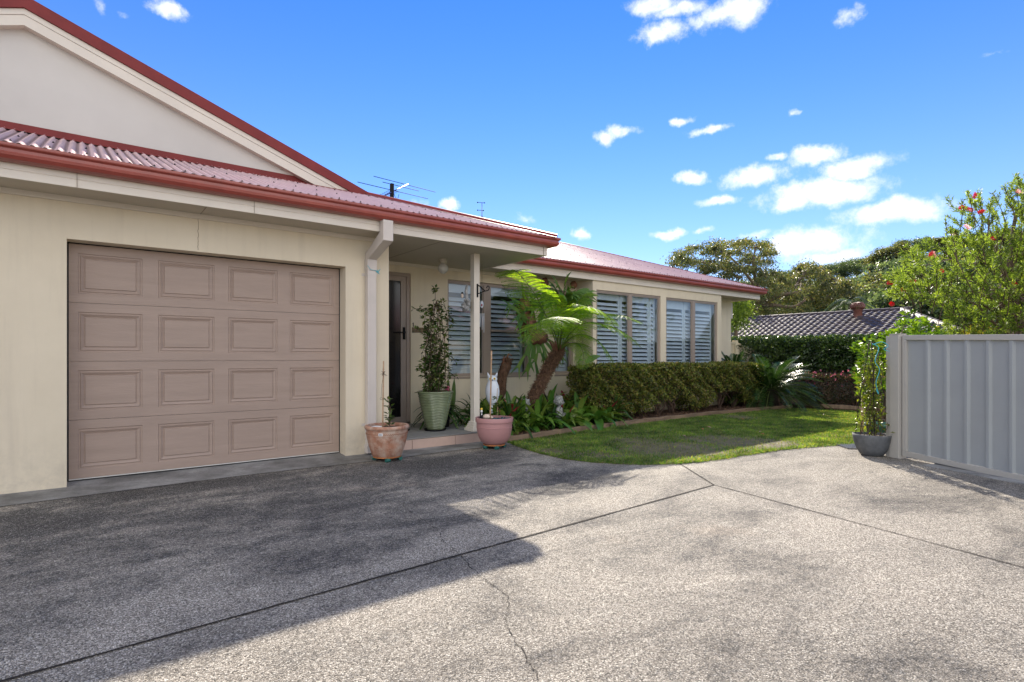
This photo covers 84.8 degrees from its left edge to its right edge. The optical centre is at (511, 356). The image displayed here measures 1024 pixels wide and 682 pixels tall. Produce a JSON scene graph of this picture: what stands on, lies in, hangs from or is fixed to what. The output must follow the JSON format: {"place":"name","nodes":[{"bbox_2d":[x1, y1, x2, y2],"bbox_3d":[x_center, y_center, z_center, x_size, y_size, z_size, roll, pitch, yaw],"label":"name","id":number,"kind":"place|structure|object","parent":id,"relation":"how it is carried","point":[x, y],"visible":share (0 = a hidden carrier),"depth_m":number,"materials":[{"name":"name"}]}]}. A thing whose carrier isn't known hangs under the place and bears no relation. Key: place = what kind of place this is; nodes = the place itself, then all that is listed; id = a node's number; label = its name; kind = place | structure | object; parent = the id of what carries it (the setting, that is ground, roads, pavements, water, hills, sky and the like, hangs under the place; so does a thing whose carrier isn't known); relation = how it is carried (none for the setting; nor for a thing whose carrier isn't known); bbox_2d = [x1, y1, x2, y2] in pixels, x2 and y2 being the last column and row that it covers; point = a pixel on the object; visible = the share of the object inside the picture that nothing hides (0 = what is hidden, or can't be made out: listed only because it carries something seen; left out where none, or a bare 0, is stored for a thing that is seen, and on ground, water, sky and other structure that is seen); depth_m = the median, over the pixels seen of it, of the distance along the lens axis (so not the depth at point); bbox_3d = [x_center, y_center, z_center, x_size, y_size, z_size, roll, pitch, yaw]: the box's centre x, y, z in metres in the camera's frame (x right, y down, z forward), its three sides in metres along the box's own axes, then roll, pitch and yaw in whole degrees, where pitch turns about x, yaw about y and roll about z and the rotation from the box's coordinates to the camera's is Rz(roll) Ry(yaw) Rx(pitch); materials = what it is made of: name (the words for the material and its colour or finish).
{"place":"outdoors","nodes":[
{"label":"outdoors","id":0,"kind":"place"},
{"bbox_2d":[0,442,513,505],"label":"concrete apron","id":1,"kind":"object","parent":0,"point":[76,488],"visible":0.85,"depth_m":5.22,"materials":[{"name":"grey concrete"}]},
{"bbox_2d":[0,445,1023,681],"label":"driveway","id":2,"kind":"structure","parent":0,"point":[514,563],"depth_m":2.86,"materials":[{"name":"concrete"}]},
{"bbox_2d":[0,0,767,493],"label":"villa house","id":3,"kind":"structure","parent":2,"relation":"on","point":[178,264],"depth_m":5.77,"materials":[{"name":"beige paint"}]},
{"bbox_2d":[67,242,339,480],"bbox_3d":[-2.912,0.045,5.612,2.414,2.077,0.054,0,0,-38],"label":"garage door","id":4,"kind":"structure","parent":3,"relation":"in","point":[146,360],"depth_m":5.45,"materials":[{"name":"brown metal"}]},
{"bbox_2d":[358,176,433,198],"bbox_3d":[-2.180,-3.178,11.173,0.242,0.863,2.460,0,0,28],"label":"tv antenna","id":5,"kind":"object","parent":3,"relation":"on","point":[391,192],"visible":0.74,"depth_m":10.84,"materials":[{"name":"grey metal"}]},
{"bbox_2d":[389,272,409,423],"bbox_3d":[-1.845,-0.115,7.914,0.876,2.178,0.149,0,0,-38],"label":"entry door","id":6,"kind":"structure","parent":3,"relation":"in","point":[399,283],"depth_m":8.09,"materials":[{"name":"black metal"}]},
{"bbox_2d":[424,428,446,431],"bbox_3d":[-1.014,0.965,7.412,0.300,0.022,0.300,0,0,-38],"label":"saucer","id":7,"kind":"object","parent":3,"relation":"on","point":[426,429],"visible":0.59,"depth_m":7.30,"materials":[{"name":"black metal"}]},
{"bbox_2d":[417,390,452,429],"bbox_3d":[-1.014,0.706,7.412,0.472,0.500,0.472,0,0,-38],"label":"ribbed pot","id":8,"kind":"object","parent":7,"relation":"on","point":[435,407],"visible":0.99,"depth_m":7.26,"materials":[{"name":"ceramic"}]},
{"bbox_2d":[411,284,458,392],"bbox_3d":[-1.011,-0.213,7.408,0.488,1.489,0.570,0,0,28],"label":"climbing vine","id":9,"kind":"object","parent":8,"relation":"in","point":[436,366],"visible":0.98,"depth_m":7.36,"materials":[{"name":"green plant"}]},
{"bbox_2d":[431,378,455,415],"bbox_3d":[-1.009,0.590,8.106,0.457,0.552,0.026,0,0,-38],"label":"tall leaf plant","id":10,"kind":"object","parent":3,"relation":"on","point":[453,399],"visible":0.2,"depth_m":8.22,"materials":[{"name":"green plant"}]},
{"bbox_2d":[445,408,451,426],"bbox_3d":[-0.985,0.846,7.800,0.300,0.260,0.300,0,0,-38],"label":"dark pot","id":11,"kind":"object","parent":3,"relation":"on","point":[447,422],"visible":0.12,"depth_m":7.74,"materials":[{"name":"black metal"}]},
{"bbox_2d":[411,386,469,429],"bbox_3d":[-0.953,0.809,7.787,0.989,0.828,0.882,0,0,-27],"label":"strap leaf plant","id":12,"kind":"object","parent":11,"relation":"in","point":[455,415],"visible":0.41,"depth_m":7.71,"materials":[{"name":"green plant"}]},
{"bbox_2d":[461,284,470,311],"bbox_3d":[-0.598,-0.755,7.272,0.122,0.361,0.105,0,0,-38],"label":"driftwood ornament","id":13,"kind":"object","parent":3,"relation":"attached to","point":[465,304],"visible":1,"depth_m":7.26,"materials":[{"name":"wood"}]},
{"bbox_2d":[480,301,483,332],"bbox_3d":[-0.432,-0.848,8.180,0.050,0.999,0.069,0,0,28],"label":"wind chime","id":14,"kind":"object","parent":3,"relation":"hanging from","point":[481,304],"visible":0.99,"depth_m":8.18,"materials":[{"name":"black metal"}]},
{"bbox_2d":[447,280,530,378],"bbox_3d":[-0.397,-0.415,9.089,1.644,1.519,0.209,0,0,-38],"label":"window","id":15,"kind":"structure","parent":3,"relation":"in","point":[454,286],"depth_m":9.03,"materials":[{"name":"beige metal"}]},
{"bbox_2d":[524,272,597,333],"bbox_3d":[0.745,-0.848,9.297,1.645,1.073,0.720,0,0,-38],"label":"staghorn fern","id":16,"kind":"object","parent":3,"relation":"hanging from","point":[569,295],"visible":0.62,"depth_m":9.31,"materials":[{"name":"green plant"}]},
{"bbox_2d":[554,290,570,375],"bbox_3d":[0.877,-0.415,10.070,0.480,1.519,0.208,0,0,-38],"label":"window","id":17,"kind":"structure","parent":3,"relation":"in","point":[562,370],"depth_m":10.15,"materials":[{"name":"white glass"}]},
{"bbox_2d":[596,290,659,383],"bbox_3d":[2.148,-0.308,10.516,1.803,1.745,0.152,0,0,-38],"label":"window","id":18,"kind":"structure","parent":3,"relation":"in","point":[620,297],"depth_m":10.51,"materials":[{"name":"beige metal"}]},
{"bbox_2d":[666,297,716,362],"bbox_3d":[3.707,-0.304,11.717,1.797,1.735,0.152,0,0,-38],"label":"window","id":19,"kind":"structure","parent":3,"relation":"in","point":[671,303],"depth_m":11.68,"materials":[{"name":"beige metal"}]},
{"bbox_2d":[371,456,402,462],"bbox_3d":[-1.344,1.088,6.031,0.300,0.052,0.303,0,0,-38],"label":"pot caddy","id":20,"kind":"object","parent":2,"relation":"on","point":[388,459],"visible":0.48,"depth_m":5.91,"materials":[{"name":"teal plastic"}]},
{"bbox_2d":[364,422,408,457],"bbox_3d":[-1.343,0.898,6.030,0.472,0.328,0.472,0,0,-38],"label":"terracotta pot","id":21,"kind":"object","parent":20,"relation":"on","point":[387,441],"visible":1,"depth_m":5.87,"materials":[{"name":"ceramic"}]},
{"bbox_2d":[382,361,383,426],"bbox_3d":[-1.375,0.412,5.983,0.028,0.725,0.021,0,0,-38],"label":"bamboo stake","id":22,"kind":"object","parent":21,"relation":"in","point":[383,398],"visible":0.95,"depth_m":5.98,"materials":[{"name":"wood"}]},
{"bbox_2d":[384,396,394,426],"bbox_3d":[-1.327,0.599,6.027,0.144,0.353,0.179,0,0,-7],"label":"sapling","id":23,"kind":"object","parent":21,"relation":"in","point":[390,412],"visible":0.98,"depth_m":6.01,"materials":[{"name":"green plant"}]},
{"bbox_2d":[483,443,505,449],"bbox_3d":[-0.215,1.088,6.827,0.268,0.052,0.268,0,0,30],"label":"pot caddy","id":24,"kind":"object","parent":2,"relation":"on","point":[485,446],"visible":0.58,"depth_m":6.73,"materials":[{"name":"teal plastic"}]},
{"bbox_2d":[475,415,512,444],"bbox_3d":[-0.215,0.902,6.827,0.462,0.324,0.462,0,0,-38],"label":"pink pot","id":25,"kind":"object","parent":24,"relation":"on","point":[493,431],"visible":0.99,"depth_m":6.66,"materials":[{"name":"ceramic"}]},
{"bbox_2d":[489,351,491,418],"bbox_3d":[-0.257,0.351,6.830,0.036,0.845,0.025,0,0,2],"label":"bamboo stake","id":26,"kind":"object","parent":25,"relation":"in","point":[490,383],"visible":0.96,"depth_m":6.82,"materials":[{"name":"wood"}]},
{"bbox_2d":[492,388,503,415],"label":"sapling","id":27,"kind":"object","parent":25,"relation":"in","point":[497,405],"visible":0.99,"depth_m":6.89,"materials":[{"name":"green plant"}]},
{"bbox_2d":[837,443,856,448],"bbox_3d":[4.168,1.102,6.902,0.240,0.012,0.380,0,0,7],"label":"drain grate","id":28,"kind":"object","parent":2,"relation":"on","point":[850,446],"visible":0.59,"depth_m":6.90,"materials":[{"name":"grey metal"}]},
{"bbox_2d":[852,432,891,456],"bbox_3d":[4.062,0.994,6.329,0.384,0.240,0.384,0,0,-38],"label":"grey pot","id":29,"kind":"object","parent":2,"relation":"on","point":[877,445],"visible":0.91,"depth_m":6.21,"materials":[{"name":"stone"}]},
{"bbox_2d":[853,341,894,435],"bbox_3d":[4.038,0.372,6.287,0.415,1.088,0.438,0,0,-38],"label":"climbing plant","id":30,"kind":"object","parent":29,"relation":"in","point":[869,406],"visible":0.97,"depth_m":6.30,"materials":[{"name":"green plant"}]},
{"bbox_2d":[886,334,906,458],"bbox_3d":[4.241,0.443,6.198,0.116,1.382,0.163,0,0,-16],"label":"gate post","id":31,"kind":"object","parent":2,"relation":"on","point":[894,387],"visible":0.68,"depth_m":6.15,"materials":[{"name":"metal"}]},
{"bbox_2d":[882,171,1023,334],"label":"bottlebrush tree","id":32,"kind":"object","parent":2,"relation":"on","point":[1012,293],"visible":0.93,"depth_m":8.78,"materials":[{"name":"green plant"}]},
{"bbox_2d":[923,463,1023,484],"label":"gate track","id":33,"kind":"structure","parent":2,"relation":"on","point":[959,470],"depth_m":5.30,"materials":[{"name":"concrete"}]},
{"bbox_2d":[902,334,1023,480],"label":"sliding gate","id":34,"kind":"structure","parent":33,"relation":"on","point":[962,401],"depth_m":5.47,"materials":[{"name":"metal"}]},
{"bbox_2d":[35,0,1023,281],"label":"sky","id":35,"kind":"structure","parent":0,"point":[645,130],"materials":[{"name":"blue"}]},
{"bbox_2d":[513,401,790,434],"bbox_3d":[2.316,1.099,10.853,8.284,0.070,2.851,0,0,-38],"label":"garden bed","id":36,"kind":"object","parent":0,"point":[662,415],"visible":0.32,"depth_m":10.45,"materials":[{"name":"brown wood"}]},
{"bbox_2d":[449,395,486,424],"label":"bromeliad","id":37,"kind":"object","parent":36,"relation":"on","point":[481,403],"visible":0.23,"depth_m":8.12,"materials":[{"name":"green plant"}]},
{"bbox_2d":[460,396,525,429],"bbox_3d":[-0.184,0.887,8.099,1.135,0.828,1.105,4,0,3],"label":"bromeliad","id":38,"kind":"object","parent":36,"relation":"on","point":[485,407],"visible":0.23,"depth_m":7.94,"materials":[{"name":"green plant"}]},
{"bbox_2d":[485,372,499,412],"bbox_3d":[-0.273,0.505,7.806,0.200,0.570,0.130,0,0,-2],"label":"owl decoy","id":39,"kind":"object","parent":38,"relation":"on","point":[495,385],"visible":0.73,"depth_m":7.77,"materials":[{"name":"white plastic"}]},
{"bbox_2d":[497,354,512,408],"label":"potted plant","id":40,"kind":"object","parent":36,"relation":"on","point":[504,369],"visible":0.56,"depth_m":8.36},
{"bbox_2d":[487,406,529,434],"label":"bromeliad","id":41,"kind":"object","parent":36,"relation":"on","point":[502,412],"visible":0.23,"depth_m":7.71,"materials":[{"name":"green plant"}]},
{"bbox_2d":[502,390,527,413],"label":"bromeliad","id":42,"kind":"object","parent":36,"relation":"on","point":[513,399],"visible":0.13,"depth_m":8.56,"materials":[{"name":"green plant"}]},
{"bbox_2d":[488,393,545,439],"bbox_3d":[0.002,1.094,8.010,1.220,1.150,1.152,0,0,27],"label":"bromeliad","id":43,"kind":"object","parent":36,"relation":"on","point":[509,409],"visible":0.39,"depth_m":7.90,"materials":[{"name":"green plant"}]},
{"bbox_2d":[503,399,538,432],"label":"bromeliad","id":44,"kind":"object","parent":36,"relation":"on","point":[517,425],"visible":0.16,"depth_m":8.14,"materials":[{"name":"green plant"}]},
{"bbox_2d":[516,413,548,432],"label":"bromeliad","id":45,"kind":"object","parent":36,"relation":"on","point":[531,424],"visible":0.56,"depth_m":7.98,"materials":[{"name":"green plant"}]},
{"bbox_2d":[504,395,563,428],"bbox_3d":[0.292,0.893,8.365,1.060,0.671,1.032,-11,-4,27],"label":"bromeliad","id":46,"kind":"object","parent":36,"relation":"on","point":[523,408],"visible":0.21,"depth_m":8.24,"materials":[{"name":"green plant"}]},
{"bbox_2d":[516,393,575,433],"bbox_3d":[0.520,0.912,8.224,1.098,0.752,1.069,-10,-3,43],"label":"bromeliad","id":47,"kind":"object","parent":36,"relation":"on","point":[538,403],"visible":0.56,"depth_m":8.13,"materials":[{"name":"green plant"}]},
{"bbox_2d":[540,405,564,429],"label":"bromeliad","id":48,"kind":"object","parent":36,"relation":"on","point":[549,412],"visible":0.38,"depth_m":8.28,"materials":[{"name":"green plant"}]},
{"bbox_2d":[534,389,571,424],"bbox_3d":[0.493,0.870,8.544,1.101,0.782,1.072,6,-8,-23],"label":"bromeliad","id":49,"kind":"object","parent":36,"relation":"on","point":[551,398],"visible":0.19,"depth_m":8.58,"materials":[{"name":"green plant"}]},
{"bbox_2d":[554,395,565,419],"bbox_3d":[0.728,0.795,8.426,0.195,0.425,0.198,0,0,-28],"label":"cherub statue","id":50,"kind":"object","parent":36,"relation":"on","point":[558,400],"visible":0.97,"depth_m":8.38,"materials":[{"name":"stone"}]},
{"bbox_2d":[544,406,591,431],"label":"bromeliad","id":51,"kind":"object","parent":36,"relation":"on","point":[566,417],"visible":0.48,"depth_m":8.29,"materials":[{"name":"green plant"}]},
{"bbox_2d":[494,269,643,411],"bbox_3d":[0.987,-0.011,8.304,1.793,2.334,3.050,0,0,33],"label":"tree fern","id":52,"kind":"object","parent":36,"relation":"on","point":[561,326],"visible":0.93,"depth_m":8.25,"materials":[{"name":"green plant"}]},
{"bbox_2d":[498,281,569,379],"bbox_3d":[0.327,-0.390,8.911,0.448,1.610,1.814,0,0,41],"label":"staghorn fern","id":53,"kind":"object","parent":52,"relation":"attached to","point":[521,321],"visible":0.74,"depth_m":8.82,"materials":[{"name":"green plant"}]},
{"bbox_2d":[546,400,591,430],"bbox_3d":[0.819,1.067,8.725,0.984,0.784,1.094,0,0,17],"label":"bromeliad","id":54,"kind":"object","parent":36,"relation":"on","point":[562,406],"visible":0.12,"depth_m":8.58,"materials":[{"name":"green plant"}]},
{"bbox_2d":[568,407,596,429],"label":"bromeliad","id":55,"kind":"object","parent":36,"relation":"on","point":[586,422],"visible":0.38,"depth_m":8.56,"materials":[{"name":"green plant"}]},
{"bbox_2d":[564,392,609,421],"bbox_3d":[1.155,0.931,8.935,1.150,0.760,1.120,-2,-8,-9],"label":"bromeliad","id":56,"kind":"object","parent":36,"relation":"on","point":[580,403],"visible":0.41,"depth_m":8.73,"materials":[{"name":"green plant"}]},
{"bbox_2d":[584,406,616,429],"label":"bromeliad","id":57,"kind":"object","parent":36,"relation":"on","point":[597,413],"visible":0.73,"depth_m":8.68,"materials":[{"name":"green plant"}]},
{"bbox_2d":[583,402,627,426],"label":"bromeliad","id":58,"kind":"object","parent":36,"relation":"on","point":[612,413],"visible":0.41,"depth_m":8.88,"materials":[{"name":"green plant"}]},
{"bbox_2d":[593,390,632,425],"bbox_3d":[1.685,1.059,9.215,1.137,1.044,1.024,0,0,11],"label":"bromeliad","id":59,"kind":"object","parent":36,"relation":"on","point":[619,409],"visible":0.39,"depth_m":9.14,"materials":[{"name":"green plant"}]},
{"bbox_2d":[563,360,767,416],"bbox_3d":[3.152,0.575,10.640,5.480,1.043,0.901,0,0,-38],"label":"clipped hedge","id":60,"kind":"object","parent":36,"relation":"on","point":[640,383],"visible":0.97,"depth_m":10.02,"materials":[{"name":"green plant"}]},
{"bbox_2d":[721,350,750,403],"bbox_3d":[5.045,0.457,12.645,1.172,1.214,1.322,0,0,-12],"label":"cycad","id":61,"kind":"object","parent":36,"relation":"on","point":[733,356],"visible":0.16,"depth_m":12.53,"materials":[{"name":"green plant"}]},
{"bbox_2d":[716,354,833,411],"bbox_3d":[5.526,0.755,12.028,2.569,1.641,2.270,0,0,0],"label":"cycad","id":62,"kind":"object","parent":36,"relation":"on","point":[774,383],"visible":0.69,"depth_m":11.68,"materials":[{"name":"green plant"}]},
{"bbox_2d":[506,408,870,464],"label":"lawn","id":63,"kind":"structure","parent":0,"point":[747,441],"depth_m":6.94,"materials":[{"name":"plant"}]},
{"bbox_2d":[508,405,792,441],"bbox_3d":[2.820,1.074,9.629,7.586,0.101,0.316,0,0,-38],"label":"garden edging","id":64,"kind":"object","parent":63,"relation":"on","point":[559,431],"visible":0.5,"depth_m":9.05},
{"bbox_2d":[848,309,949,421],"bbox_3d":[5.347,0.210,7.782,1.183,1.810,2.034,0,0,38],"label":"citrus tree","id":65,"kind":"object","parent":63,"relation":"on","point":[914,325],"visible":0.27,"depth_m":7.51,"materials":[{"name":"green plant"}]},
{"bbox_2d":[931,325,994,334],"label":"yellow shrub","id":66,"kind":"object","parent":63,"relation":"on","point":[967,332],"visible":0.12,"depth_m":9.01,"materials":[{"name":"green plant"}]},
{"bbox_2d":[757,396,860,410],"bbox_3d":[9.726,1.099,9.701,2.750,0.070,15.500,0,0,-38],"label":"back garden bed","id":67,"kind":"object","parent":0,"point":[804,405],"visible":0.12,"depth_m":12.41,"materials":[{"name":"brown plant"}]},
{"bbox_2d":[731,334,799,371],"bbox_3d":[6.464,0.261,14.996,1.462,1.678,2.526,0,0,-38],"label":"camellia tree","id":68,"kind":"object","parent":67,"relation":"on","point":[769,346],"visible":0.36,"depth_m":14.31,"materials":[{"name":"green plant"}]},
{"bbox_2d":[778,333,869,399],"bbox_3d":[7.570,0.272,13.416,1.364,1.656,2.171,0,0,-38],"label":"camellia tree","id":69,"kind":"object","parent":67,"relation":"on","point":[831,352],"visible":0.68,"depth_m":13.13,"materials":[{"name":"green plant"}]},
{"bbox_2d":[799,370,880,405],"bbox_3d":[7.114,0.699,12.089,0.946,0.878,1.746,0,0,-38],"label":"azalea","id":70,"kind":"object","parent":67,"relation":"on","point":[824,377],"visible":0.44,"depth_m":12.04,"materials":[{"name":"green plant"}]},
{"bbox_2d":[820,404,876,409],"bbox_3d":[8.495,1.056,9.296,0.157,0.136,6.356,0,0,-39],"label":"sleeper edging","id":71,"kind":"object","parent":67,"relation":"on","point":[842,406],"visible":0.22,"depth_m":11.44,"materials":[{"name":"brown wood"}]},
{"bbox_2d":[857,331,930,372],"bbox_3d":[8.616,0.279,11.963,1.359,1.644,2.182,0,0,-38],"label":"camellia tree","id":72,"kind":"object","parent":67,"relation":"on","point":[869,336],"visible":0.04,"depth_m":12.23,"materials":[{"name":"green plant"}]},
{"bbox_2d":[731,306,969,336],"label":"neighbour house","id":73,"kind":"structure","parent":0,"point":[868,321],"depth_m":25.04,"materials":[{"name":"grey tile"}]},
{"bbox_2d":[850,302,865,317],"bbox_3d":[15.347,-2.042,24.895,0.603,0.751,0.603,0,0,-38],"label":"roof ventilator","id":74,"kind":"object","parent":73,"relation":"on","point":[856,310],"visible":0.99,"depth_m":24.75,"materials":[{"name":"brown metal"}]},
{"bbox_2d":[864,422,885,432],"bbox_3d":[4.517,0.964,6.787,0.430,0.300,0.430,0,0,-38],"label":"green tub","id":75,"kind":"object","parent":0,"point":[880,429],"visible":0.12,"depth_m":6.66,"materials":[{"name":"plastic"}]},
{"bbox_3d":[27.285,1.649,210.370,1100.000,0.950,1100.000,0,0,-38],"label":"ground","id":76,"kind":"structure","parent":0,"visible":0},
{"bbox_2d":[731,281,761,335],"bbox_3d":[8.909,-1.791,22.358,1.727,2.271,3.617,0,0,16],"label":"bushy tree","id":77,"kind":"object","parent":76,"relation":"on","point":[740,310],"visible":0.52,"depth_m":21.35,"materials":[{"name":"green plant"}]},
{"bbox_2d":[736,340,765,361],"bbox_3d":[6.240,0.347,14.646,0.787,1.534,0.080,0,0,12],"label":"raked fence","id":78,"kind":"object","parent":76,"relation":"on","point":[738,349],"visible":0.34,"depth_m":14.67,"materials":[{"name":"beige"}]},
{"bbox_2d":[764,351,859,399],"bbox_3d":[9.695,0.414,11.887,0.080,1.600,19.070,0,0,-38],"label":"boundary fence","id":79,"kind":"object","parent":76,"relation":"on","point":[843,385],"depth_m":14.18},
{"bbox_2d":[802,282,880,310],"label":"gum tree","id":80,"kind":"object","parent":76,"relation":"on","point":[858,287],"visible":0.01,"depth_m":49.01,"materials":[{"name":"green plant"}]},
{"bbox_2d":[823,296,875,311],"bbox_3d":[19.886,-0.691,32.910,3.076,5.622,2.745,0,0,-5],"label":"palm tree","id":81,"kind":"object","parent":76,"relation":"on","point":[841,302],"visible":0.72,"depth_m":32.80,"materials":[{"name":"green plant"}]},
{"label":"hillside","id":82,"kind":"structure","parent":0,"visible":0},
{"bbox_2d":[660,236,812,315],"bbox_3d":[16.992,-5.516,40.988,13.100,8.054,9.668,0,0,1],"label":"gum tree","id":83,"kind":"object","parent":82,"relation":"on","point":[725,266],"visible":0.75,"depth_m":38.83,"materials":[{"name":"green plant"}]},
{"bbox_2d":[770,258,864,313],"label":"gum tree","id":84,"kind":"object","parent":82,"relation":"on","point":[823,294],"visible":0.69,"depth_m":45.34,"materials":[{"name":"green plant"}]},
{"bbox_2d":[816,258,871,280],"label":"gum tree","id":85,"kind":"object","parent":82,"relation":"on","point":[841,269],"visible":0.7,"depth_m":85.81,"materials":[{"name":"green plant"}]},
{"bbox_2d":[836,256,865,276],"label":"gum tree","id":86,"kind":"object","parent":82,"relation":"on","point":[857,260],"visible":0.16,"depth_m":92.30,"materials":[{"name":"green plant"}]},
{"bbox_2d":[840,282,886,309],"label":"gum tree","id":87,"kind":"object","parent":82,"relation":"on","point":[883,289],"visible":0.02,"depth_m":48.42,"materials":[{"name":"green plant"}]},
{"bbox_2d":[857,277,895,297],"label":"gum tree","id":88,"kind":"object","parent":82,"relation":"on","point":[871,285],"visible":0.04,"depth_m":52.65,"materials":[{"name":"green plant"}]},
{"bbox_2d":[861,252,894,266],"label":"gum tree","id":89,"kind":"object","parent":82,"relation":"on","point":[872,256],"visible":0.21,"depth_m":85.83,"materials":[{"name":"green plant"}]},
{"bbox_2d":[858,264,910,285],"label":"gum tree","id":90,"kind":"object","parent":82,"relation":"on","point":[872,277],"visible":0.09,"depth_m":55.56,"materials":[{"name":"green plant"}]},
{"bbox_2d":[859,254,925,277],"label":"gum tree","id":91,"kind":"object","parent":82,"relation":"on","point":[870,267],"visible":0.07,"depth_m":67.16,"materials":[{"name":"green plant"}]},
{"bbox_2d":[867,238,918,265],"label":"gum tree","id":92,"kind":"object","parent":82,"relation":"on","point":[895,248],"visible":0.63,"depth_m":83.76,"materials":[{"name":"green plant"}]},
{"bbox_2d":[847,260,939,290],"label":"gum tree","id":93,"kind":"object","parent":82,"relation":"on","point":[860,278],"visible":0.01,"depth_m":57.63,"materials":[{"name":"green plant"}]},
{"bbox_2d":[861,253,927,276],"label":"gum tree","id":94,"kind":"object","parent":82,"relation":"on","point":[887,265],"visible":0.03,"depth_m":65.79,"materials":[{"name":"green plant"}]},
{"bbox_2d":[836,291,969,324],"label":"gum tree","id":95,"kind":"object","parent":82,"relation":"on","point":[875,303],"visible":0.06,"depth_m":43.40,"materials":[{"name":"green plant"}]},
{"bbox_2d":[855,262,951,293],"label":"gum tree","id":96,"kind":"object","parent":82,"relation":"on","point":[889,270],"visible":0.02,"depth_m":52.84,"materials":[{"name":"green plant"}]},
{"bbox_2d":[891,236,943,253],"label":"gum tree","id":97,"kind":"object","parent":82,"relation":"on","point":[917,242],"visible":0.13,"depth_m":89.54,"materials":[{"name":"green plant"}]},
{"bbox_2d":[862,272,1011,331],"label":"gum tree","id":98,"kind":"object","parent":82,"relation":"on","point":[937,312],"visible":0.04,"depth_m":40.04,"materials":[{"name":"green plant"}]},
{"bbox_2d":[916,235,963,253],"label":"gum tree","id":99,"kind":"object","parent":82,"relation":"on","point":[938,240],"visible":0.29,"depth_m":90.65,"materials":[{"name":"green plant"}]},
{"bbox_2d":[924,249,971,262],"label":"gum tree","id":100,"kind":"object","parent":82,"relation":"on","point":[939,256],"visible":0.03,"depth_m":66.04,"materials":[{"name":"green plant"}]},
{"bbox_2d":[900,257,997,287],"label":"gum tree","id":101,"kind":"object","parent":82,"relation":"on","point":[945,263],"visible":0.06,"depth_m":49.22,"materials":[{"name":"green plant"}]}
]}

